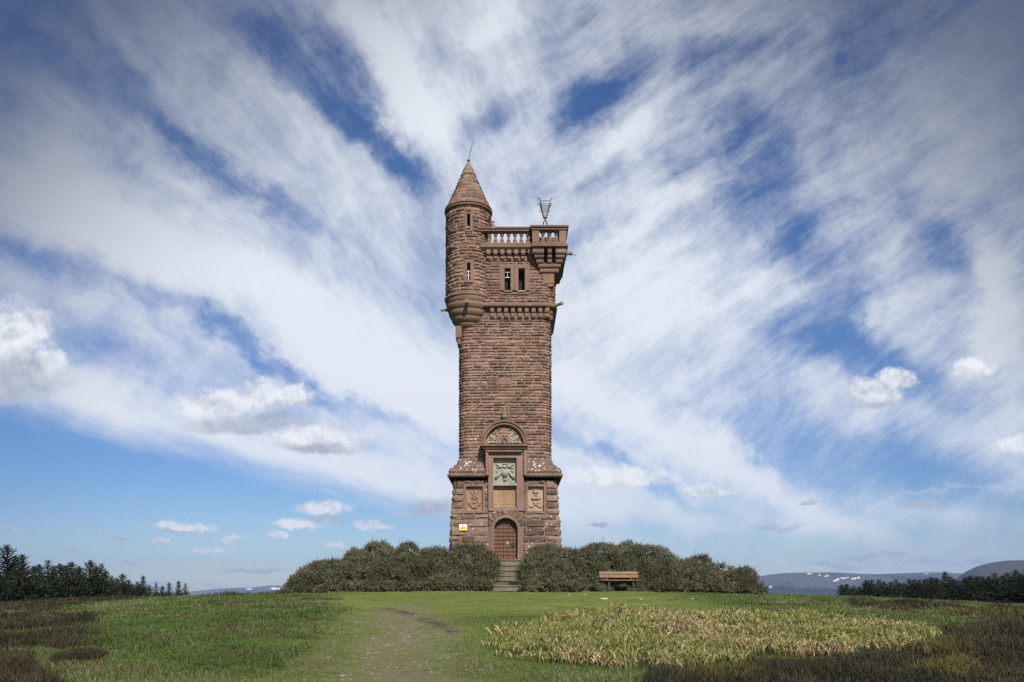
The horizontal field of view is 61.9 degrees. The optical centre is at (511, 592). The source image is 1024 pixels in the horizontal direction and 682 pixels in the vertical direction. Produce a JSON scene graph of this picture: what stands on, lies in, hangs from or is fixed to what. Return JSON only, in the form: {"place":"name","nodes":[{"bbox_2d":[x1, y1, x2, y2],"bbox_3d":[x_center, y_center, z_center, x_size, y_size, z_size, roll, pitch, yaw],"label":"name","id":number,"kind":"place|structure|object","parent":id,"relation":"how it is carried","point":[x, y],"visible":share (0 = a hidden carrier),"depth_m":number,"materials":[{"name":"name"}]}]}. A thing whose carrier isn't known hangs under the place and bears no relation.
{"place":"outdoors","nodes":[
{"label":"outdoors","id":0,"kind":"place"},
{"bbox_2d":[166,585,283,595],"bbox_3d":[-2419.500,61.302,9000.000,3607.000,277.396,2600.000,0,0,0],"label":"hill","id":1,"kind":"structure","parent":0,"point":[255,590],"depth_m":8724.56,"materials":[{"name":"grey"}]},
{"bbox_2d":[274,612,498,681],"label":"gravel","id":2,"kind":"structure","parent":0,"point":[407,636],"depth_m":17.22,"materials":[{"name":"grey gravel"}]},
{"bbox_2d":[0,0,1023,594],"label":"sky","id":3,"kind":"structure","parent":0,"point":[788,335],"materials":[{"name":"blue"}]},
{"bbox_2d":[1,591,1023,681],"bbox_3d":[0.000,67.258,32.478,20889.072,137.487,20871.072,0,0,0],"label":"ground","id":4,"kind":"structure","parent":0,"point":[425,674],"depth_m":18.12,"materials":[{"name":"green plant"}]},
{"bbox_2d":[0,575,13,601],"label":"spruce tree","id":5,"kind":"object","parent":4,"relation":"on","point":[2,592],"visible":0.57,"depth_m":58.07,"materials":[{"name":"green plant"}]},
{"bbox_2d":[0,544,33,599],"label":"spruce tree","id":6,"kind":"object","parent":4,"relation":"on","point":[6,560],"visible":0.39,"depth_m":61.91,"materials":[{"name":"green plant"}]},
{"bbox_2d":[5,581,28,600],"bbox_3d":[-34.846,0.451,60.057,2.365,2.550,2.510,0,0,-22],"label":"spruce tree","id":7,"kind":"object","parent":4,"relation":"on","point":[13,594],"visible":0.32,"depth_m":59.82,"materials":[{"name":"green plant"}]},
{"bbox_2d":[9,555,32,596],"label":"spruce tree","id":8,"kind":"object","parent":4,"relation":"on","point":[17,569],"visible":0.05,"depth_m":65.96,"materials":[{"name":"green plant"}]},
{"bbox_2d":[2,554,48,602],"bbox_3d":[-34.267,-0.464,59.911,3.764,4.691,3.540,0,0,3],"label":"spruce tree","id":9,"kind":"object","parent":4,"relation":"on","point":[25,576],"visible":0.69,"depth_m":59.80,"materials":[{"name":"green plant"}]},
{"bbox_2d":[24,566,52,599],"bbox_3d":[-35.706,0.001,64.108,3.142,4.164,3.341,0,0,27],"label":"spruce tree","id":10,"kind":"object","parent":4,"relation":"on","point":[36,582],"visible":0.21,"depth_m":63.98,"materials":[{"name":"green plant"}]},
{"bbox_2d":[28,564,50,592],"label":"spruce tree","id":11,"kind":"object","parent":4,"relation":"on","point":[39,565],"visible":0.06,"depth_m":69.93,"materials":[{"name":"green plant"}]},
{"bbox_2d":[27,560,68,600],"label":"spruce tree","id":12,"kind":"object","parent":4,"relation":"on","point":[52,593],"visible":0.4,"depth_m":65.92,"materials":[{"name":"green plant"}]},
{"bbox_2d":[48,566,64,582],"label":"spruce tree","id":13,"kind":"object","parent":4,"relation":"on","point":[53,572],"visible":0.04,"depth_m":69.88,"materials":[{"name":"green plant"}]},
{"bbox_2d":[44,564,70,596],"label":"spruce tree","id":14,"kind":"object","parent":4,"relation":"on","point":[59,570],"visible":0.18,"depth_m":67.92,"materials":[{"name":"green plant"}]},
{"bbox_2d":[50,561,90,599],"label":"spruce tree","id":15,"kind":"object","parent":4,"relation":"on","point":[73,588],"visible":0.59,"depth_m":65.82,"materials":[{"name":"green plant"}]},
{"bbox_2d":[67,566,87,596],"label":"spruce tree","id":16,"kind":"object","parent":4,"relation":"on","point":[80,570],"visible":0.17,"depth_m":69.95,"materials":[{"name":"green plant"}]},
{"bbox_2d":[48,646,112,663],"bbox_3d":[-6.554,0.934,12.949,0.896,0.289,1.058,0,0,0],"label":"heather bush","id":17,"kind":"object","parent":4,"relation":"on","point":[86,653],"visible":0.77,"depth_m":12.76,"materials":[{"name":"brown plant"}]},
{"bbox_2d":[75,560,109,597],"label":"spruce tree","id":18,"kind":"object","parent":4,"relation":"on","point":[91,580],"visible":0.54,"depth_m":67.91,"materials":[{"name":"green plant"}]},
{"bbox_2d":[82,563,120,597],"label":"spruce tree","id":19,"kind":"object","parent":4,"relation":"on","point":[106,582],"visible":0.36,"depth_m":69.89,"materials":[{"name":"green plant"}]},
{"bbox_2d":[88,566,114,593],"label":"spruce tree","id":20,"kind":"object","parent":4,"relation":"on","point":[96,568],"visible":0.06,"depth_m":73.94,"materials":[{"name":"green plant"}]},
{"bbox_2d":[103,572,116,595],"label":"spruce tree","id":21,"kind":"object","parent":4,"relation":"on","point":[108,575],"visible":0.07,"depth_m":73.98,"materials":[{"name":"green plant"}]},
{"bbox_2d":[108,576,122,596],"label":"spruce tree","id":22,"kind":"object","parent":4,"relation":"on","point":[113,577],"visible":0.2,"depth_m":74.00,"materials":[{"name":"green plant"}]},
{"bbox_2d":[115,573,135,597],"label":"spruce tree","id":23,"kind":"object","parent":4,"relation":"on","point":[125,586],"visible":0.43,"depth_m":75.95,"materials":[{"name":"green plant"}]},
{"bbox_2d":[126,580,137,596],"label":"spruce tree","id":24,"kind":"object","parent":4,"relation":"on","point":[129,586],"visible":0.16,"depth_m":77.98,"materials":[{"name":"green plant"}]},
{"bbox_2d":[129,581,147,596],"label":"spruce tree","id":25,"kind":"object","parent":4,"relation":"on","point":[137,586],"visible":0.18,"depth_m":79.88,"materials":[{"name":"green plant"}]},
{"bbox_2d":[136,576,153,596],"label":"spruce tree","id":26,"kind":"object","parent":4,"relation":"on","point":[143,581],"visible":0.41,"depth_m":79.87,"materials":[{"name":"green plant"}]},
{"bbox_2d":[144,585,159,596],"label":"spruce tree","id":27,"kind":"object","parent":4,"relation":"on","point":[149,587],"visible":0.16,"depth_m":81.96,"materials":[{"name":"green plant"}]},
{"bbox_2d":[151,582,161,596],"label":"spruce tree","id":28,"kind":"object","parent":4,"relation":"on","point":[155,586],"visible":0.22,"depth_m":83.95,"materials":[{"name":"green plant"}]},
{"bbox_2d":[156,586,168,595],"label":"spruce tree","id":29,"kind":"object","parent":4,"relation":"on","point":[163,593],"visible":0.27,"depth_m":83.98,"materials":[{"name":"green plant"}]},
{"bbox_2d":[165,583,174,596],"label":"spruce tree","id":30,"kind":"object","parent":4,"relation":"on","point":[169,587],"visible":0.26,"depth_m":85.95,"materials":[{"name":"green plant"}]},
{"bbox_2d":[172,581,182,595],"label":"spruce tree","id":31,"kind":"object","parent":4,"relation":"on","point":[178,592],"visible":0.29,"depth_m":85.92,"materials":[{"name":"green plant"}]},
{"bbox_2d":[182,583,190,595],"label":"spruce tree","id":32,"kind":"object","parent":4,"relation":"on","point":[186,591],"visible":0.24,"depth_m":87.98,"materials":[{"name":"green plant"}]},
{"bbox_2d":[271,538,439,593],"bbox_3d":[-7.205,-1.240,42.340,9.196,3.136,3.750,0,0,0],"label":"thicket shrub","id":33,"kind":"object","parent":4,"relation":"on","point":[371,567],"visible":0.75,"depth_m":41.20,"materials":[{"name":"green plant"}]},
{"bbox_2d":[417,539,504,590],"bbox_3d":[-2.574,-1.220,41.816,4.519,2.833,2.908,0,0,0],"label":"thicket shrub","id":34,"kind":"object","parent":4,"relation":"on","point":[460,568],"visible":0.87,"depth_m":41.19,"materials":[{"name":"green plant"}]},
{"bbox_2d":[489,559,525,590],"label":"stone steps","id":35,"kind":"structure","parent":4,"relation":"on","point":[508,581],"depth_m":41.83,"materials":[{"name":"grey stone"}]},
{"bbox_2d":[441,140,575,563],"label":"monument tower","id":36,"kind":"structure","parent":4,"relation":"on","point":[505,475],"depth_m":43.26,"materials":[{"name":"red stone"}]},
{"bbox_2d":[459,524,466,529],"bbox_3d":[-2.463,-3.290,43.008,0.399,0.309,0.129,0,0,0],"label":"notice","id":37,"kind":"object","parent":36,"relation":"attached to","point":[462,526],"visible":1,"depth_m":42.95,"materials":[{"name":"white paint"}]},
{"bbox_2d":[464,259,472,282],"bbox_3d":[-2.176,-16.152,43.053,0.480,1.157,0.480,0,0,0],"label":"slit window","id":38,"kind":"structure","parent":36,"relation":"in","point":[468,270],"depth_m":42.81,"materials":[{"name":"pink stone"}]},
{"bbox_2d":[465,212,472,231],"bbox_3d":[-2.179,-18.635,43.053,0.390,0.981,0.480,0,0,0],"label":"slit window","id":39,"kind":"structure","parent":36,"relation":"in","point":[468,215],"depth_m":42.82,"materials":[{"name":"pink stone"}]},
{"bbox_2d":[494,518,517,558],"bbox_3d":[-0.310,-2.739,43.312,1.228,2.078,0.174,0,0,0],"label":"door","id":40,"kind":"structure","parent":36,"relation":"in","point":[505,530],"depth_m":43.29,"materials":[{"name":"wood"}]},
{"bbox_2d":[500,264,513,294],"bbox_3d":[-0.253,-15.894,43.538,0.749,1.536,0.700,0,0,0],"label":"window","id":41,"kind":"structure","parent":36,"relation":"in","point":[506,270],"depth_m":43.24,"materials":[{"name":"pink stone"}]},
{"bbox_2d":[515,264,529,294],"bbox_3d":[0.508,-15.894,43.538,0.758,1.536,0.700,0,0,0],"label":"window","id":42,"kind":"structure","parent":36,"relation":"in","point":[522,271],"depth_m":43.24,"materials":[{"name":"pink stone"}]},
{"bbox_2d":[538,198,552,237],"bbox_3d":[1.695,-18.720,43.678,0.750,2.697,0.746,0,0,0],"label":"beacon basket","id":43,"kind":"object","parent":36,"relation":"on","point":[544,209],"visible":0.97,"depth_m":43.57,"materials":[{"name":"metal"}]},
{"bbox_2d":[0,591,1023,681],"bbox_3d":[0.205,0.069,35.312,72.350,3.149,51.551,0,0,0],"label":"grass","id":44,"kind":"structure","parent":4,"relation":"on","point":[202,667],"depth_m":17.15,"materials":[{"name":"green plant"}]},
{"bbox_2d":[0,589,1023,681],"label":"heather","id":45,"kind":"object","parent":4,"relation":"on","point":[957,651],"visible":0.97,"depth_m":13.66,"materials":[{"name":"brown plant"}]},
{"bbox_2d":[515,539,591,591],"bbox_3d":[2.165,-1.155,41.879,4.152,2.877,2.960,0,0,-16],"label":"thicket shrub","id":46,"kind":"object","parent":4,"relation":"on","point":[546,571],"visible":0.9,"depth_m":41.18,"materials":[{"name":"green plant"}]},
{"bbox_2d":[599,571,640,591],"bbox_3d":[5.205,-0.463,41.047,2.000,1.135,0.630,0,0,-9],"label":"park bench","id":47,"kind":"object","parent":4,"relation":"on","point":[606,576],"visible":0.82,"depth_m":41.19,"materials":[{"name":"wood"}]},
{"bbox_2d":[568,538,683,592],"bbox_3d":[5.689,-1.295,42.372,6.800,3.135,3.885,0,0,0],"label":"thicket shrub","id":48,"kind":"object","parent":4,"relation":"on","point":[655,569],"visible":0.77,"depth_m":41.64,"materials":[{"name":"green plant"}]},
{"bbox_2d":[481,598,944,670],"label":"wilting flower leaves","id":49,"kind":"object","parent":4,"relation":"on","point":[609,637],"visible":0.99,"depth_m":16.14,"materials":[{"name":"yellow plant"}]},
{"bbox_2d":[666,549,768,594],"bbox_3d":[9.908,-0.952,42.025,5.213,2.527,3.285,0,0,0],"label":"thicket shrub","id":50,"kind":"object","parent":4,"relation":"on","point":[696,575],"visible":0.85,"depth_m":41.13,"materials":[{"name":"green plant"}]},
{"bbox_2d":[833,584,846,595],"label":"spruce tree","id":51,"kind":"object","parent":4,"relation":"on","point":[841,586],"visible":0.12,"depth_m":100.05,"materials":[{"name":"green plant"}]},
{"bbox_2d":[840,588,847,595],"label":"spruce tree","id":52,"kind":"object","parent":4,"relation":"on","point":[845,590],"visible":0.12,"depth_m":93.38,"materials":[{"name":"green plant"}]},
{"bbox_2d":[844,589,855,595],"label":"spruce tree","id":53,"kind":"object","parent":4,"relation":"on","point":[850,592],"visible":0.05,"depth_m":88.67,"materials":[{"name":"green plant"}]},
{"bbox_2d":[848,585,857,595],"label":"spruce tree","id":54,"kind":"object","parent":4,"relation":"on","point":[853,589],"visible":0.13,"depth_m":98.84,"materials":[{"name":"green plant"}]},
{"bbox_2d":[857,580,871,594],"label":"spruce tree","id":55,"kind":"object","parent":4,"relation":"on","point":[865,583],"visible":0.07,"depth_m":99.32,"materials":[{"name":"green plant"}]},
{"bbox_2d":[861,583,874,596],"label":"spruce tree","id":56,"kind":"object","parent":4,"relation":"on","point":[869,587],"visible":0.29,"depth_m":93.24,"materials":[{"name":"green plant"}]},
{"bbox_2d":[865,583,882,596],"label":"spruce tree","id":57,"kind":"object","parent":4,"relation":"on","point":[874,591],"visible":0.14,"depth_m":92.74,"materials":[{"name":"green plant"}]},
{"bbox_2d":[874,579,884,592],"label":"spruce tree","id":58,"kind":"object","parent":4,"relation":"on","point":[879,584],"visible":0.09,"depth_m":96.59,"materials":[{"name":"green plant"}]},
{"bbox_2d":[875,584,885,596],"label":"spruce tree","id":59,"kind":"object","parent":4,"relation":"on","point":[881,591],"visible":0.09,"depth_m":92.35,"materials":[{"name":"green plant"}]},
{"bbox_2d":[879,586,893,596],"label":"spruce tree","id":60,"kind":"object","parent":4,"relation":"on","point":[887,590],"visible":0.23,"depth_m":85.71,"materials":[{"name":"green plant"}]},
{"bbox_2d":[879,582,897,595],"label":"spruce tree","id":61,"kind":"object","parent":4,"relation":"on","point":[890,585],"visible":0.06,"depth_m":94.98,"materials":[{"name":"green plant"}]},
{"bbox_2d":[888,586,903,597],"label":"spruce tree","id":62,"kind":"object","parent":4,"relation":"on","point":[894,590],"visible":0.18,"depth_m":85.00,"materials":[{"name":"green plant"}]},
{"bbox_2d":[892,583,908,597],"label":"spruce tree","id":63,"kind":"object","parent":4,"relation":"on","point":[899,586],"visible":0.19,"depth_m":88.00,"materials":[{"name":"green plant"}]},
{"bbox_2d":[887,598,929,605],"bbox_3d":[15.089,0.382,32.802,2.034,0.429,1.468,0,0,0],"label":"heather bush","id":64,"kind":"object","parent":4,"relation":"on","point":[913,600],"visible":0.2,"depth_m":32.53,"materials":[{"name":"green plant"}]},
{"bbox_2d":[902,579,915,596],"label":"spruce tree","id":65,"kind":"object","parent":4,"relation":"on","point":[909,582],"visible":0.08,"depth_m":97.19,"materials":[{"name":"green plant"}]},
{"bbox_2d":[901,583,923,598],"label":"spruce tree","id":66,"kind":"object","parent":4,"relation":"on","point":[912,593],"visible":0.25,"depth_m":86.92,"materials":[{"name":"green plant"}]},
{"bbox_2d":[907,584,927,598],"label":"spruce tree","id":67,"kind":"object","parent":4,"relation":"on","point":[918,588],"visible":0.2,"depth_m":86.57,"materials":[{"name":"green plant"}]},
{"bbox_2d":[920,583,931,598],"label":"spruce tree","id":68,"kind":"object","parent":4,"relation":"on","point":[927,586],"visible":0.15,"depth_m":86.48,"materials":[{"name":"green plant"}]},
{"bbox_2d":[924,576,942,589],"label":"spruce tree","id":69,"kind":"object","parent":4,"relation":"on","point":[931,580],"visible":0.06,"depth_m":89.32,"materials":[{"name":"green plant"}]},
{"bbox_2d":[926,583,947,599],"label":"spruce tree","id":70,"kind":"object","parent":4,"relation":"on","point":[934,591],"visible":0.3,"depth_m":80.40,"materials":[{"name":"green plant"}]},
{"bbox_2d":[932,577,943,586],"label":"spruce tree","id":71,"kind":"object","parent":4,"relation":"on","point":[937,581],"visible":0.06,"depth_m":94.83,"materials":[{"name":"green plant"}]},
{"bbox_2d":[933,583,956,600],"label":"spruce tree","id":72,"kind":"object","parent":4,"relation":"on","point":[939,588],"visible":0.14,"depth_m":82.68,"materials":[{"name":"green plant"}]},
{"bbox_2d":[941,571,949,585],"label":"spruce tree","id":73,"kind":"object","parent":4,"relation":"on","point":[945,575],"visible":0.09,"depth_m":95.92,"materials":[{"name":"green plant"}]},
{"bbox_2d":[936,576,958,594],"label":"spruce tree","id":74,"kind":"object","parent":4,"relation":"on","point":[949,577],"visible":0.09,"depth_m":87.39,"materials":[{"name":"green plant"}]},
{"bbox_2d":[942,583,956,599],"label":"spruce tree","id":75,"kind":"object","parent":4,"relation":"on","point":[947,586],"visible":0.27,"depth_m":83.19,"materials":[{"name":"green plant"}]},
{"bbox_2d":[945,579,963,599],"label":"spruce tree","id":76,"kind":"object","parent":4,"relation":"on","point":[953,591],"visible":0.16,"depth_m":83.37,"materials":[{"name":"green plant"}]},
{"bbox_2d":[952,585,969,600],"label":"spruce tree","id":77,"kind":"object","parent":4,"relation":"on","point":[959,586],"visible":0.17,"depth_m":83.21,"materials":[{"name":"green plant"}]},
{"bbox_2d":[955,577,971,594],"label":"spruce tree","id":78,"kind":"object","parent":4,"relation":"on","point":[964,580],"visible":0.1,"depth_m":84.58,"materials":[{"name":"green plant"}]},
{"bbox_2d":[954,580,985,600],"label":"spruce tree","id":79,"kind":"object","parent":4,"relation":"on","point":[964,598],"visible":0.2,"depth_m":78.66,"materials":[{"name":"green plant"}]},
{"bbox_2d":[959,580,996,601],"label":"spruce tree","id":80,"kind":"object","parent":4,"relation":"on","point":[981,588],"visible":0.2,"depth_m":77.44,"materials":[{"name":"green plant"}]},
{"bbox_2d":[971,575,984,589],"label":"spruce tree","id":81,"kind":"object","parent":4,"relation":"on","point":[975,578],"visible":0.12,"depth_m":84.85,"materials":[{"name":"green plant"}]},
{"bbox_2d":[965,580,991,601],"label":"spruce tree","id":82,"kind":"object","parent":4,"relation":"on","point":[972,588],"visible":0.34,"depth_m":76.20,"materials":[{"name":"green plant"}]},
{"bbox_2d":[974,580,994,600],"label":"spruce tree","id":83,"kind":"object","parent":4,"relation":"on","point":[985,586],"visible":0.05,"depth_m":81.63,"materials":[{"name":"green plant"}]},
{"bbox_2d":[982,579,1002,602],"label":"spruce tree","id":84,"kind":"object","parent":4,"relation":"on","point":[990,585],"visible":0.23,"depth_m":79.83,"materials":[{"name":"green plant"}]},
{"bbox_2d":[985,573,999,589],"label":"spruce tree","id":85,"kind":"object","parent":4,"relation":"on","point":[994,575],"visible":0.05,"depth_m":82.22,"materials":[{"name":"green plant"}]},
{"bbox_2d":[986,578,1006,602],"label":"spruce tree","id":86,"kind":"object","parent":4,"relation":"on","point":[997,585],"visible":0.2,"depth_m":79.46,"materials":[{"name":"green plant"}]},
{"bbox_2d":[987,577,1013,602],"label":"spruce tree","id":87,"kind":"object","parent":4,"relation":"on","point":[1002,586],"visible":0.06,"depth_m":79.62,"materials":[{"name":"green plant"}]},
{"bbox_2d":[997,573,1014,587],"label":"spruce tree","id":88,"kind":"object","parent":4,"relation":"on","point":[1007,575],"visible":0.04,"depth_m":80.89,"materials":[{"name":"green plant"}]},
{"bbox_2d":[991,576,1023,603],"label":"spruce tree","id":89,"kind":"object","parent":4,"relation":"on","point":[1010,594],"visible":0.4,"depth_m":74.72,"materials":[{"name":"green plant"}]},
{"bbox_2d":[1001,577,1022,599],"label":"spruce tree","id":90,"kind":"object","parent":4,"relation":"on","point":[1019,580],"visible":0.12,"depth_m":77.95,"materials":[{"name":"green plant"}]},
{"bbox_2d":[1006,574,1023,589],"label":"spruce tree","id":91,"kind":"object","parent":4,"relation":"on","point":[1021,575],"visible":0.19,"depth_m":78.22,"materials":[{"name":"green plant"}]},
{"bbox_2d":[1010,569,1020,576],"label":"spruce tree","id":92,"kind":"object","parent":4,"relation":"on","point":[1015,572],"visible":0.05,"depth_m":87.94,"materials":[{"name":"green plant"}]},
{"bbox_2d":[1013,577,1023,602],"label":"spruce tree","id":93,"kind":"object","parent":4,"relation":"on","point":[1021,589],"visible":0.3,"depth_m":73.93,"materials":[{"name":"green plant"}]},
{"bbox_2d":[758,572,961,594],"bbox_3d":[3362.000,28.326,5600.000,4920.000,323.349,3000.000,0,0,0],"label":"moorland hill","id":94,"kind":"structure","parent":0,"point":[823,583],"depth_m":5117.05,"materials":[{"name":"grey"}]},
{"bbox_2d":[950,560,1023,584],"bbox_3d":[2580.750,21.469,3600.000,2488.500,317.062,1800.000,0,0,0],"label":"hill","id":95,"kind":"structure","parent":0,"point":[1001,568],"depth_m":3355.94,"materials":[{"name":"grey"}]}
]}

